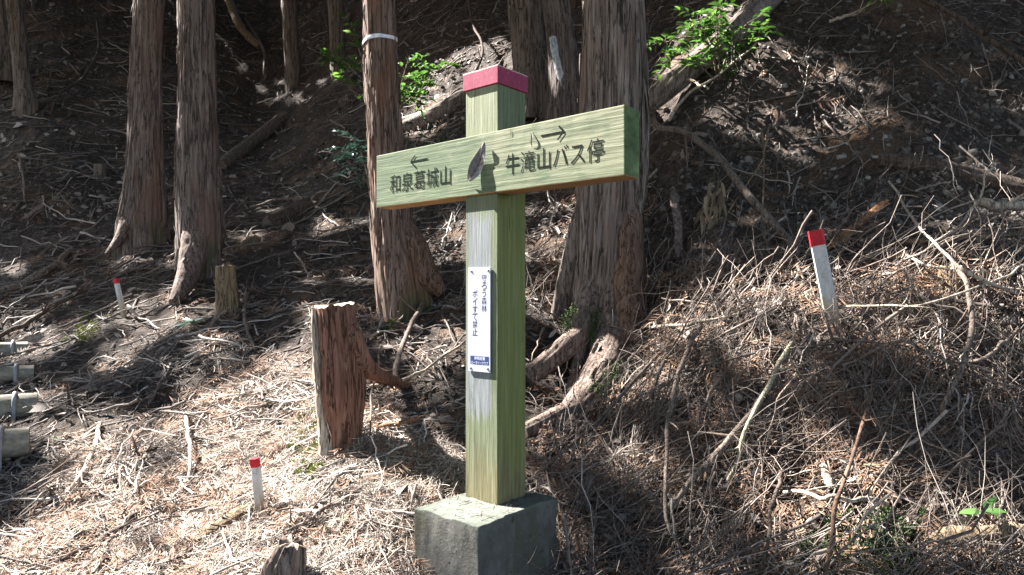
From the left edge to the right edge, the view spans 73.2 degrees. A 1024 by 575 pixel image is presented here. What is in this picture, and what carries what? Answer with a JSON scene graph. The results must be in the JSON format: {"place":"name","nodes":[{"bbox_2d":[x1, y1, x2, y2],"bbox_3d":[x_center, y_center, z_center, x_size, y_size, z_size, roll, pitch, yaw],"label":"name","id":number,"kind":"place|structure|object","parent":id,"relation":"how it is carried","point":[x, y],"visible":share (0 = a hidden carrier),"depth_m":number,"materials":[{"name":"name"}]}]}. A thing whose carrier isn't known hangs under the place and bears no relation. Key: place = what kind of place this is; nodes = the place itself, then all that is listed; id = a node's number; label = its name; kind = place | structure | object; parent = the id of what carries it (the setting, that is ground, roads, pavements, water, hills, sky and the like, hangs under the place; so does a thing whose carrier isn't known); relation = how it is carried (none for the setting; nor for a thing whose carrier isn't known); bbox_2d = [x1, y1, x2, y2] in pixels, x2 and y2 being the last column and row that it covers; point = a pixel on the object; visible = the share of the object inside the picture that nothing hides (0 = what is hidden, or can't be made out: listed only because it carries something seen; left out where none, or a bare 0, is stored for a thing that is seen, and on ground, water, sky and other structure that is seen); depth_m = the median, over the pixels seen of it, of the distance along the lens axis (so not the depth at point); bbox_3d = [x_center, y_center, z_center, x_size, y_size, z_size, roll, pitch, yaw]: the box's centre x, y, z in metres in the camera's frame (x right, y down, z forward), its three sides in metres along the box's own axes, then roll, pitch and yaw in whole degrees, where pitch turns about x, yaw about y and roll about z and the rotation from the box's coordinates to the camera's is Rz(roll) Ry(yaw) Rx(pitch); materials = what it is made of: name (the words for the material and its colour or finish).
{"place":"outdoors","nodes":[
{"label":"outdoors","id":0,"kind":"place"},
{"bbox_2d":[0,0,1023,574],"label":"hillside","id":1,"kind":"structure","parent":0,"point":[262,16],"depth_m":5.07,"materials":[{"name":"soil"}]},
{"bbox_2d":[0,0,12,81],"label":"cedar tree","id":2,"kind":"object","parent":1,"relation":"on","point":[6,72],"visible":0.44,"depth_m":9.75,"materials":[{"name":"brown plant"}]},
{"bbox_2d":[0,340,27,358],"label":"log step","id":3,"kind":"object","parent":1,"relation":"on","point":[12,346],"visible":0.78,"depth_m":4.76,"materials":[{"name":"wood"}]},
{"bbox_2d":[0,426,29,472],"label":"log step","id":4,"kind":"object","parent":1,"relation":"on","point":[14,442],"visible":0.97,"depth_m":3.17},
{"bbox_2d":[0,363,33,384],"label":"log step","id":5,"kind":"object","parent":1,"relation":"on","point":[15,371],"visible":0.91,"depth_m":4.26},
{"bbox_2d":[0,391,37,421],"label":"log step","id":6,"kind":"object","parent":1,"relation":"on","point":[13,402],"visible":0.78,"depth_m":3.65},
{"bbox_2d":[14,153,25,202],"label":"fallen branch","id":7,"kind":"object","parent":1,"relation":"on","point":[23,177],"visible":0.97,"depth_m":7.40,"materials":[{"name":"brown wood"}]},
{"bbox_2d":[5,0,38,117],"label":"cedar tree","id":8,"kind":"object","parent":1,"relation":"on","point":[25,100],"visible":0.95,"depth_m":9.16,"materials":[{"name":"brown plant"}]},
{"bbox_2d":[0,300,59,338],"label":"fallen branch","id":9,"kind":"object","parent":1,"relation":"on","point":[27,322],"visible":0.91,"depth_m":5.14,"materials":[{"name":"brown wood"}]},
{"bbox_2d":[23,204,44,218],"bbox_3d":[-5.022,-0.799,7.242,0.188,0.171,0.071,0,-1,-33],"label":"bark strip","id":10,"kind":"object","parent":1,"relation":"on","point":[37,208],"visible":1,"depth_m":7.23,"materials":[{"name":"brown wood"}]},
{"bbox_2d":[0,247,74,292],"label":"fallen branch","id":11,"kind":"object","parent":1,"relation":"on","point":[38,275],"visible":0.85,"depth_m":5.89,"materials":[{"name":"brown wood"}]},
{"bbox_2d":[31,282,104,315],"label":"fallen branch","id":12,"kind":"object","parent":1,"relation":"on","point":[63,301],"visible":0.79,"depth_m":5.40,"materials":[{"name":"brown wood"}]},
{"bbox_2d":[50,20,99,115],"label":"fallen branch","id":13,"kind":"object","parent":1,"relation":"on","point":[85,73],"visible":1,"depth_m":10.00,"materials":[{"name":"brown wood"}]},
{"bbox_2d":[64,421,101,494],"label":"fallen branch","id":14,"kind":"object","parent":1,"relation":"on","point":[97,433],"visible":0.77,"depth_m":3.09,"materials":[{"name":"wood"}]},
{"bbox_2d":[46,511,153,568],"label":"fallen branch","id":15,"kind":"object","parent":1,"relation":"on","point":[83,549],"visible":0.78,"depth_m":2.47,"materials":[{"name":"wood"}]},
{"bbox_2d":[93,163,106,179],"bbox_3d":[-4.732,-1.189,7.913,0.178,0.458,0.166,0,-1,0],"label":"tree stump","id":16,"kind":"object","parent":1,"relation":"on","point":[99,168],"visible":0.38,"depth_m":7.87,"materials":[{"name":"brown wood"}]},
{"bbox_2d":[113,278,126,317],"bbox_3d":[-2.865,0.099,5.049,0.110,0.336,0.037,0,-1,0],"label":"boundary stake","id":17,"kind":"object","parent":1,"relation":"on","point":[116,281],"visible":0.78,"depth_m":5.04,"materials":[{"name":"white plastic"}]},
{"bbox_2d":[66,342,182,407],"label":"fallen branch","id":18,"kind":"object","parent":1,"relation":"on","point":[109,393],"visible":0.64,"depth_m":3.80,"materials":[{"name":"brown wood"}]},
{"bbox_2d":[104,0,171,259],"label":"cedar tree","id":19,"kind":"object","parent":1,"relation":"on","point":[142,218],"visible":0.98,"depth_m":6.40,"materials":[{"name":"brown plant"}]},
{"bbox_2d":[120,436,164,461],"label":"fallen branch","id":20,"kind":"object","parent":1,"relation":"on","point":[149,449],"visible":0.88,"depth_m":3.06,"materials":[{"name":"brown wood"}]},
{"bbox_2d":[157,412,193,483],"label":"fallen branch","id":21,"kind":"object","parent":1,"relation":"on","point":[187,429],"visible":0.98,"depth_m":3.13,"materials":[{"name":"wood"}]},
{"bbox_2d":[173,317,208,329],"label":"seedling","id":22,"kind":"object","parent":1,"relation":"on","point":[188,321],"visible":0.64,"depth_m":4.63,"materials":[{"name":"green plant"}]},
{"bbox_2d":[168,0,226,306],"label":"cedar tree","id":23,"kind":"object","parent":1,"relation":"on","point":[199,228],"visible":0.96,"depth_m":5.49,"materials":[{"name":"brown plant"}]},
{"bbox_2d":[188,305,231,339],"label":"fallen branch","id":24,"kind":"object","parent":1,"relation":"on","point":[215,321],"visible":0.73,"depth_m":4.55,"materials":[{"name":"brown wood"}]},
{"bbox_2d":[213,264,241,318],"bbox_3d":[-2.018,0.094,4.894,0.209,0.518,0.198,0,-1,0],"label":"tree stump","id":25,"kind":"object","parent":1,"relation":"on","point":[225,282],"visible":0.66,"depth_m":4.84,"materials":[{"name":"brown wood"}]},
{"bbox_2d":[60,309,396,485],"bbox_3d":[-1.647,0.476,4.328,3.456,0.654,1.318,-1,-1,42],"label":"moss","id":26,"kind":"object","parent":1,"relation":"on","point":[314,443],"visible":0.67,"depth_m":3.19,"materials":[{"name":"plant"}]},
{"bbox_2d":[0,354,465,574],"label":"straw litter","id":27,"kind":"object","parent":1,"relation":"on","point":[242,563],"visible":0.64,"depth_m":2.70,"materials":[{"name":"beige plant"}]},
{"bbox_2d":[193,504,251,541],"bbox_3d":[-1.044,0.857,2.503,0.054,0.087,0.226,-1,-1,36],"label":"bark slab","id":28,"kind":"object","parent":27,"relation":"on","point":[230,516],"depth_m":2.49,"materials":[{"name":"brown wood"}]},
{"bbox_2d":[345,344,390,467],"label":"fallen branch","id":29,"kind":"object","parent":27,"relation":"on","point":[373,384],"visible":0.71,"depth_m":3.10,"materials":[{"name":"brown wood"}]},
{"bbox_2d":[224,0,262,49],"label":"fallen branch","id":30,"kind":"object","parent":1,"relation":"on","point":[247,35],"visible":0.99,"depth_m":12.51,"materials":[{"name":"brown wood"}]},
{"bbox_2d":[233,279,256,349],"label":"fallen branch","id":31,"kind":"object","parent":1,"relation":"on","point":[243,312],"visible":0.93,"depth_m":4.65,"materials":[{"name":"brown wood"}]},
{"bbox_2d":[234,234,259,250],"bbox_3d":[-2.395,-0.369,6.259,0.148,0.254,0.368,0,-1,0],"label":"fallen log","id":32,"kind":"object","parent":1,"relation":"on","point":[252,238],"visible":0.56,"depth_m":6.24,"materials":[{"name":"brown wood"}]},
{"bbox_2d":[220,111,289,168],"bbox_3d":[-3.578,-2.039,9.492,0.288,1.222,1.860,0,-1,8],"label":"fallen log","id":33,"kind":"object","parent":1,"relation":"on","point":[248,144],"visible":0.83,"depth_m":9.51,"materials":[{"name":"brown wood"}]},
{"bbox_2d":[249,457,264,512],"bbox_3d":[-0.951,0.792,2.590,0.068,0.303,0.034,0,-1,0],"label":"boundary stake","id":34,"kind":"object","parent":1,"relation":"on","point":[256,473],"visible":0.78,"depth_m":2.58,"materials":[{"name":"white plastic"}]},
{"bbox_2d":[259,533,307,574],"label":"tree stump","id":35,"kind":"object","parent":1,"relation":"on","point":[288,555],"visible":0.99,"depth_m":2.15,"materials":[{"name":"brown wood"}]},
{"bbox_2d":[249,193,317,208],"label":"fallen branch","id":36,"kind":"object","parent":1,"relation":"on","point":[272,200],"visible":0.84,"depth_m":7.37,"materials":[{"name":"brown wood"}]},
{"bbox_2d":[264,197,314,223],"bbox_3d":[-2.254,-0.743,7.009,0.514,0.382,0.229,0,-1,-32],"label":"rotten log","id":37,"kind":"object","parent":1,"relation":"on","point":[295,208],"visible":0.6,"depth_m":6.94,"materials":[{"name":"brown wood"}]},
{"bbox_2d":[280,0,301,92],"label":"cedar tree","id":38,"kind":"object","parent":1,"relation":"on","point":[292,63],"visible":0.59,"depth_m":11.25,"materials":[{"name":"brown plant"}]},
{"bbox_2d":[258,461,402,549],"bbox_3d":[-0.645,0.790,2.520,0.592,0.269,0.136,1,-1,-45],"label":"fallen branch","id":39,"kind":"object","parent":1,"relation":"on","point":[314,515],"visible":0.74,"depth_m":2.45,"materials":[{"name":"brown wood"}]},
{"bbox_2d":[304,128,368,185],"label":"evergreen shrub","id":40,"kind":"object","parent":1,"relation":"on","point":[353,145],"visible":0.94,"depth_m":5.81,"materials":[{"name":"green plant"}]},
{"bbox_2d":[328,0,346,80],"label":"cedar tree","id":41,"kind":"object","parent":1,"relation":"on","point":[336,29],"visible":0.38,"depth_m":10.46,"materials":[{"name":"brown plant"}]},
{"bbox_2d":[317,12,363,99],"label":"green shrub","id":42,"kind":"object","parent":1,"relation":"on","point":[343,66],"visible":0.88,"depth_m":5.50,"materials":[{"name":"green plant"}]},
{"bbox_2d":[308,302,411,462],"bbox_3d":[-0.623,0.536,3.220,0.224,0.944,0.808,0,-1,27],"label":"tree stump","id":43,"kind":"object","parent":1,"relation":"on","point":[345,367],"visible":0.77,"depth_m":2.90,"materials":[{"name":"brown wood"}]},
{"bbox_2d":[372,414,429,428],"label":"fallen branch","id":44,"kind":"object","parent":1,"relation":"on","point":[399,422],"visible":0.96,"depth_m":3.05,"materials":[{"name":"brown wood"}]},
{"bbox_2d":[361,0,446,322],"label":"cedar tree","id":45,"kind":"object","parent":1,"relation":"on","point":[405,268],"visible":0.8,"depth_m":4.51,"materials":[{"name":"brown plant"}]},
{"bbox_2d":[369,339,465,387],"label":"fallen branch","id":46,"kind":"object","parent":1,"relation":"on","point":[431,364],"visible":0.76,"depth_m":3.62,"materials":[{"name":"brown wood"}]},
{"bbox_2d":[392,293,443,375],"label":"fallen branch","id":47,"kind":"object","parent":1,"relation":"on","point":[404,340],"visible":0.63,"depth_m":3.96,"materials":[{"name":"brown wood"}]},
{"bbox_2d":[404,115,450,148],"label":"evergreen shrub","id":48,"kind":"object","parent":1,"relation":"on","point":[421,135],"visible":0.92,"depth_m":6.15,"materials":[{"name":"green plant"}]},
{"bbox_2d":[398,53,460,117],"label":"green shrub","id":49,"kind":"object","parent":1,"relation":"on","point":[419,84],"visible":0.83,"depth_m":5.87,"materials":[{"name":"green plant"}]},
{"bbox_2d":[402,89,465,134],"bbox_3d":[-0.746,-2.014,7.726,1.313,0.619,0.321,0,-1,19],"label":"fallen log","id":50,"kind":"object","parent":1,"relation":"on","point":[455,100],"visible":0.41,"depth_m":7.61,"materials":[{"name":"brown wood"}]},
{"bbox_2d":[462,0,483,78],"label":"fallen branch","id":51,"kind":"object","parent":1,"relation":"on","point":[480,41],"visible":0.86,"depth_m":8.38,"materials":[{"name":"brown wood"}]},
{"bbox_2d":[377,65,638,574],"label":"signpost","id":52,"kind":"object","parent":1,"relation":"on","point":[601,146],"visible":0.99,"depth_m":2.35,"materials":[{"name":"green wood"}]},
{"bbox_2d":[467,142,485,181],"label":"dead leaf","id":53,"kind":"object","parent":52,"relation":"attached to","point":[476,165],"visible":1,"depth_m":2.37,"materials":[{"name":"grey"}]},
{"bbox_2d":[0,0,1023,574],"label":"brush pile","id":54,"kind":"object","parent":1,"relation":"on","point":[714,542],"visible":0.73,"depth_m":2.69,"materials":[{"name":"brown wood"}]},
{"bbox_2d":[243,17,265,75],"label":"fallen branch","id":55,"kind":"object","parent":54,"relation":"on","point":[254,34],"visible":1,"depth_m":12.38,"materials":[{"name":"brown wood"}]},
{"bbox_2d":[670,186,682,256],"bbox_3d":[1.004,-0.411,4.206,0.067,0.476,0.380,0,-1,8],"label":"bark strip","id":56,"kind":"object","parent":54,"relation":"hanging from","point":[676,212],"visible":0.98,"depth_m":4.21,"materials":[{"name":"brown wood"}]},
{"bbox_2d":[663,325,702,559],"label":"fallen branch","id":57,"kind":"object","parent":54,"relation":"on","point":[674,391],"visible":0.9,"depth_m":2.72,"materials":[{"name":"brown wood"}]},
{"bbox_2d":[656,366,783,518],"bbox_3d":[0.854,0.589,2.680,0.708,0.531,0.118,0,-1,-31],"label":"fallen branch","id":58,"kind":"object","parent":54,"relation":"on","point":[719,451],"visible":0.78,"depth_m":2.57,"materials":[{"name":"brown wood"}]},
{"bbox_2d":[736,129,764,248],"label":"fallen branch","id":59,"kind":"object","parent":54,"relation":"on","point":[762,138],"visible":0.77,"depth_m":4.19,"materials":[{"name":"brown wood"}]},
{"bbox_2d":[715,339,812,480],"bbox_3d":[1.048,0.472,2.688,0.577,0.518,0.219,1,-1,-40],"label":"fallen branch","id":60,"kind":"object","parent":54,"relation":"on","point":[777,369],"visible":0.94,"depth_m":2.66,"materials":[{"name":"wood"}]},
{"bbox_2d":[768,362,832,444],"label":"fallen branch","id":61,"kind":"object","parent":54,"relation":"on","point":[797,375],"visible":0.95,"depth_m":2.60,"materials":[{"name":"brown wood"}]},
{"bbox_2d":[820,463,833,488],"bbox_3d":[1.108,0.661,2.425,0.038,0.066,0.107,0,-1,12],"label":"bark chip","id":62,"kind":"object","parent":54,"relation":"on","point":[828,479],"visible":0.94,"depth_m":2.42,"materials":[{"name":"beige wood"}]},
{"bbox_2d":[783,453,897,506],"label":"fallen branch","id":63,"kind":"object","parent":54,"relation":"on","point":[843,498],"visible":0.91,"depth_m":2.23,"materials":[{"name":"grey wood"}]},
{"bbox_2d":[823,380,878,574],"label":"fallen branch","id":64,"kind":"object","parent":54,"relation":"on","point":[838,496],"visible":0.97,"depth_m":2.19,"materials":[{"name":"wood"}]},
{"bbox_2d":[838,247,1023,308],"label":"fallen branch","id":65,"kind":"object","parent":54,"relation":"on","point":[959,293],"visible":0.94,"depth_m":2.74,"materials":[{"name":"wood"}]},
{"bbox_2d":[842,335,1023,390],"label":"fallen branch","id":66,"kind":"object","parent":54,"relation":"on","point":[948,362],"visible":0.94,"depth_m":2.56,"materials":[{"name":"brown wood"}]},
{"bbox_2d":[851,215,1020,299],"bbox_3d":[1.909,-0.125,3.068,0.762,0.370,0.368,0,-1,30],"label":"fallen branch","id":67,"kind":"object","parent":54,"relation":"on","point":[936,267],"visible":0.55,"depth_m":2.95,"materials":[{"name":"brown wood"}]},
{"bbox_2d":[900,204,977,262],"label":"fallen branch","id":68,"kind":"object","parent":54,"relation":"on","point":[955,230],"visible":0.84,"depth_m":3.05,"materials":[{"name":"brown wood"}]},
{"bbox_2d":[971,133,994,213],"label":"fallen branch","id":69,"kind":"object","parent":68,"relation":"attached to","point":[983,187],"visible":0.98,"depth_m":3.35,"materials":[{"name":"brown wood"}]},
{"bbox_2d":[888,180,1023,294],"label":"fallen branch","id":70,"kind":"object","parent":54,"relation":"on","point":[970,274],"visible":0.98,"depth_m":2.77,"materials":[{"name":"brown wood"}]},
{"bbox_2d":[894,229,1023,245],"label":"fallen branch","id":71,"kind":"object","parent":54,"relation":"on","point":[925,240],"visible":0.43,"depth_m":3.36,"materials":[{"name":"brown wood"}]},
{"bbox_2d":[926,521,1023,546],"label":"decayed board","id":72,"kind":"object","parent":54,"relation":"on","point":[1005,527],"visible":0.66,"depth_m":2.04,"materials":[{"name":"brown wood"}]},
{"bbox_2d":[952,316,1023,372],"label":"fallen branch","id":73,"kind":"object","parent":54,"relation":"on","point":[998,346],"visible":0.87,"depth_m":2.60,"materials":[{"name":"brown wood"}]},
{"bbox_2d":[977,193,1023,210],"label":"fallen branch","id":74,"kind":"object","parent":54,"relation":"on","point":[1014,204],"visible":0.91,"depth_m":3.30,"materials":[{"name":"grey wood"}]},
{"bbox_2d":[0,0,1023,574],"bbox_3d":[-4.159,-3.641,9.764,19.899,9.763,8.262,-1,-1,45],"label":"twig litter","id":75,"kind":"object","parent":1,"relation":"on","point":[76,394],"visible":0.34,"depth_m":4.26,"materials":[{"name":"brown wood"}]},
{"bbox_2d":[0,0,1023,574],"bbox_3d":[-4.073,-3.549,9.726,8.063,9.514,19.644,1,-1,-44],"label":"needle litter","id":76,"kind":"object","parent":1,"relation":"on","point":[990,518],"visible":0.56,"depth_m":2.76,"materials":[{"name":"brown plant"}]},
{"bbox_2d":[0,0,1023,574],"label":"soil clods","id":77,"kind":"object","parent":1,"relation":"on","point":[998,110],"visible":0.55,"depth_m":4.47,"materials":[{"name":"brown soil"}]},
{"bbox_2d":[507,0,549,117],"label":"cedar tree","id":78,"kind":"object","parent":1,"relation":"on","point":[529,55],"visible":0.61,"depth_m":6.86,"materials":[{"name":"brown plant"}]},
{"bbox_2d":[541,0,580,120],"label":"cedar tree","id":79,"kind":"object","parent":1,"relation":"on","point":[564,72],"visible":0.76,"depth_m":6.30,"materials":[{"name":"brown plant"}]},
{"bbox_2d":[525,0,650,447],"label":"cedar tree","id":80,"kind":"object","parent":1,"relation":"on","point":[600,273],"visible":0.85,"depth_m":4.01,"materials":[{"name":"brown plant"}]},
{"bbox_2d":[525,338,673,483],"bbox_3d":[0.372,0.520,3.123,0.974,0.549,0.207,1,-1,-43],"label":"fallen branch","id":81,"kind":"object","parent":1,"relation":"on","point":[601,417],"visible":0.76,"depth_m":3.12,"materials":[{"name":"brown wood"}]},
{"bbox_2d":[582,477,634,543],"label":"fallen branch","id":82,"kind":"object","parent":1,"relation":"on","point":[595,499],"visible":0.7,"depth_m":2.57,"materials":[{"name":"brown wood"}]},
{"bbox_2d":[643,302,756,328],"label":"fallen branch","id":83,"kind":"object","parent":1,"relation":"on","point":[705,320],"visible":0.69,"depth_m":3.25,"materials":[{"name":"brown wood"}]},
{"bbox_2d":[668,28,756,121],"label":"fallen branch","id":84,"kind":"object","parent":1,"relation":"on","point":[696,88],"visible":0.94,"depth_m":5.18,"materials":[{"name":"brown wood"}]},
{"bbox_2d":[648,0,782,115],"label":"fallen log","id":85,"kind":"object","parent":1,"relation":"on","point":[669,85],"visible":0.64,"depth_m":5.27,"materials":[{"name":"brown wood"}]},
{"bbox_2d":[686,78,708,89],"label":"fallen branch","id":86,"kind":"object","parent":85,"relation":"on","point":[696,82],"visible":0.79,"depth_m":5.06,"materials":[{"name":"beige wood"}]},
{"bbox_2d":[649,0,783,80],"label":"green shrub","id":87,"kind":"object","parent":1,"relation":"on","point":[713,22],"visible":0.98,"depth_m":5.10,"materials":[{"name":"green plant"}]},
{"bbox_2d":[649,112,806,258],"bbox_3d":[1.259,-0.807,4.595,0.378,1.391,1.969,0,-1,-19],"label":"fallen branch","id":88,"kind":"object","parent":1,"relation":"on","point":[749,196],"visible":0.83,"depth_m":4.23,"materials":[{"name":"brown wood"}]},
{"bbox_2d":[694,169,726,234],"bbox_3d":[1.252,-0.439,4.325,0.192,0.607,0.132,0,-1,0],"label":"withered spray","id":89,"kind":"object","parent":88,"relation":"hanging from","point":[721,191],"visible":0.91,"depth_m":4.32,"materials":[{"name":"brown plant"}]},
{"bbox_2d":[722,124,770,216],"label":"fallen branch","id":90,"kind":"object","parent":88,"relation":"on","point":[759,164],"visible":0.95,"depth_m":4.19,"materials":[{"name":"brown wood"}]},
{"bbox_2d":[737,469,785,574],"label":"fallen branch","id":91,"kind":"object","parent":1,"relation":"on","point":[774,498],"visible":0.94,"depth_m":2.20,"materials":[{"name":"brown wood"}]},
{"bbox_2d":[808,229,841,339],"bbox_3d":[1.357,-0.013,2.980,0.163,0.485,0.077,0,-1,0],"label":"boundary stake","id":92,"kind":"object","parent":1,"relation":"on","point":[817,241],"visible":0.79,"depth_m":2.96,"materials":[{"name":"white plastic"}]},
{"bbox_2d":[644,0,1023,275],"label":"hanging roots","id":93,"kind":"object","parent":1,"relation":"hanging from","point":[844,108],"visible":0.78,"depth_m":4.48,"materials":[{"name":"brown plant"}]},
{"bbox_2d":[829,0,874,22],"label":"fallen branch","id":94,"kind":"object","parent":1,"relation":"on","point":[855,13],"visible":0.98,"depth_m":5.09,"materials":[{"name":"wood"}]},
{"bbox_2d":[827,199,888,251],"bbox_3d":[1.864,-0.339,3.729,0.466,0.304,0.049,0,-1,-23],"label":"split wood","id":95,"kind":"object","parent":1,"relation":"on","point":[878,206],"visible":0.77,"depth_m":3.73,"materials":[{"name":"brown wood"}]},
{"bbox_2d":[798,399,944,574],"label":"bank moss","id":96,"kind":"object","parent":1,"relation":"on","point":[871,540],"visible":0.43,"depth_m":2.15,"materials":[{"name":"plant"}]},
{"bbox_2d":[865,0,892,7],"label":"green sprig","id":97,"kind":"object","parent":1,"relation":"on","point":[881,1],"visible":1,"depth_m":4.60,"materials":[{"name":"green plant"}]},
{"bbox_2d":[915,256,974,430],"bbox_3d":[1.765,0.195,2.735,0.153,0.685,0.809,-1,-1,40],"label":"fallen branch","id":98,"kind":"object","parent":1,"relation":"on","point":[971,332],"visible":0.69,"depth_m":2.55,"materials":[{"name":"brown wood"}]},
{"bbox_2d":[877,150,1023,197],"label":"fallen log","id":99,"kind":"object","parent":1,"relation":"on","point":[901,160],"visible":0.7,"depth_m":3.96,"materials":[{"name":"brown wood"}]},
{"bbox_2d":[918,0,1023,66],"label":"fallen branch","id":100,"kind":"object","parent":1,"relation":"on","point":[980,33],"visible":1,"depth_m":4.42,"materials":[{"name":"brown wood"}]},
{"bbox_2d":[958,497,1007,523],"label":"seedling","id":101,"kind":"object","parent":1,"relation":"on","point":[991,501],"visible":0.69,"depth_m":2.08,"materials":[{"name":"green plant"}]}
]}

